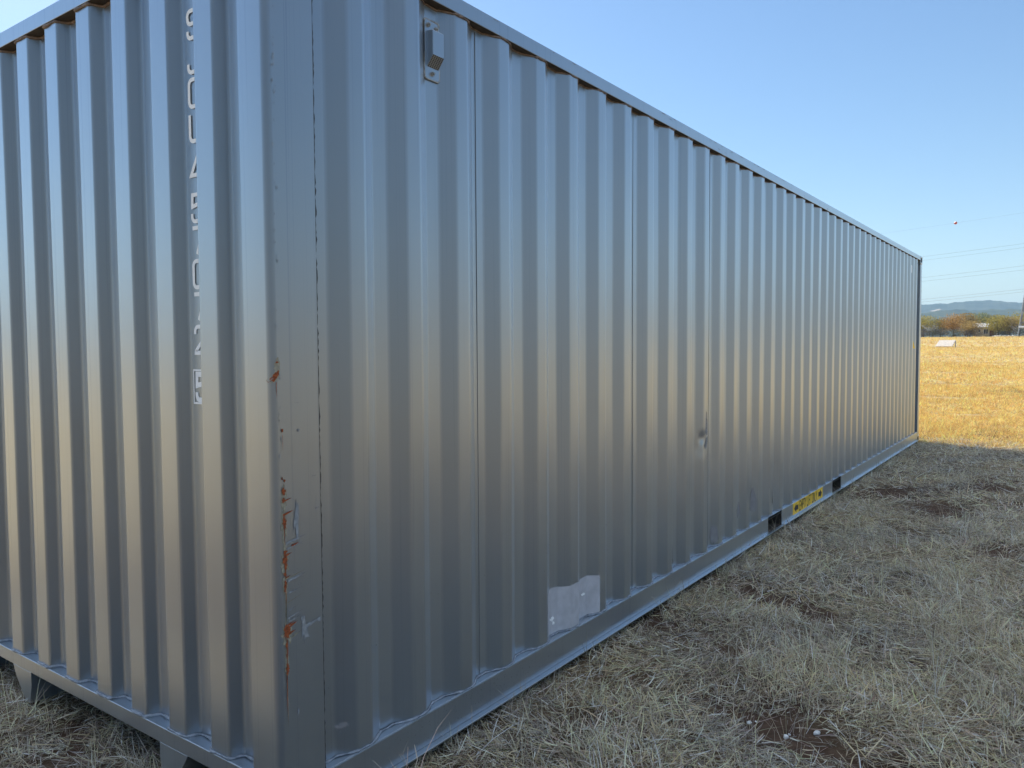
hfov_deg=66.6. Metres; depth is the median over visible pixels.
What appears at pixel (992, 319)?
tree
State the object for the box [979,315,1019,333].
tree
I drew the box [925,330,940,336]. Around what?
shrub
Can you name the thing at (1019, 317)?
tree
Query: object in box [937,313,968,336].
tree
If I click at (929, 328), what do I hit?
tree
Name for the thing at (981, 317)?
tree
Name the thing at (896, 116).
sky
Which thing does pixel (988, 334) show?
house
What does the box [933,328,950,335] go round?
shrub
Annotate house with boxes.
[973,323,996,336]
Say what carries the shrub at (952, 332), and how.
on the ground at (786, 722)
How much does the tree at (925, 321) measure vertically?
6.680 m
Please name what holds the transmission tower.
on the ground at (786, 722)
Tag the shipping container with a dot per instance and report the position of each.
(382, 382)
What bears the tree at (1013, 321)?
on the ground at (786, 722)
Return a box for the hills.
[921,300,1022,336]
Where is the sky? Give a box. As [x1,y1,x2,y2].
[0,0,1023,304]
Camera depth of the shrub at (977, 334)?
213.66 m
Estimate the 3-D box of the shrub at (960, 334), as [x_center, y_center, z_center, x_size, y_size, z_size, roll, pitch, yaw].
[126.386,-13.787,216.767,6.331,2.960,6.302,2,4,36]
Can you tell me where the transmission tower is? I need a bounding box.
[1017,297,1023,335]
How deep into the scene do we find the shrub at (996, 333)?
212.09 m
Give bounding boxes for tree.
[921,315,941,336]
[921,322,938,336]
[931,318,946,336]
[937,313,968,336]
[954,320,988,336]
[955,313,982,336]
[965,312,995,322]
[979,314,1008,323]
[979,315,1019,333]
[998,316,1023,335]
[1008,311,1023,328]
[1010,323,1022,335]
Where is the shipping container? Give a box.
[0,0,922,767]
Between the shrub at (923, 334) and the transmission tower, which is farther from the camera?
the shrub at (923, 334)
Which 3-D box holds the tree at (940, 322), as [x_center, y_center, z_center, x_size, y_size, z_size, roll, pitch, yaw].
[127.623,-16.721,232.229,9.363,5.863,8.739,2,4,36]
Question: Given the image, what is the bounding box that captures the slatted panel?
[935,340,955,346]
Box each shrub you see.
[921,329,931,336]
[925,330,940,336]
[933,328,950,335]
[944,330,965,336]
[956,329,977,336]
[967,331,986,336]
[989,331,1007,336]
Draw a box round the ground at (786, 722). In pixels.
[0,336,1023,767]
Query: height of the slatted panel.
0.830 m
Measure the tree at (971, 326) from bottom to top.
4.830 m
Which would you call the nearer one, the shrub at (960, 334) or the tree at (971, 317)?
the shrub at (960, 334)
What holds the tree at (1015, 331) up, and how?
on the ground at (786, 722)
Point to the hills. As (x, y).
(990, 307)

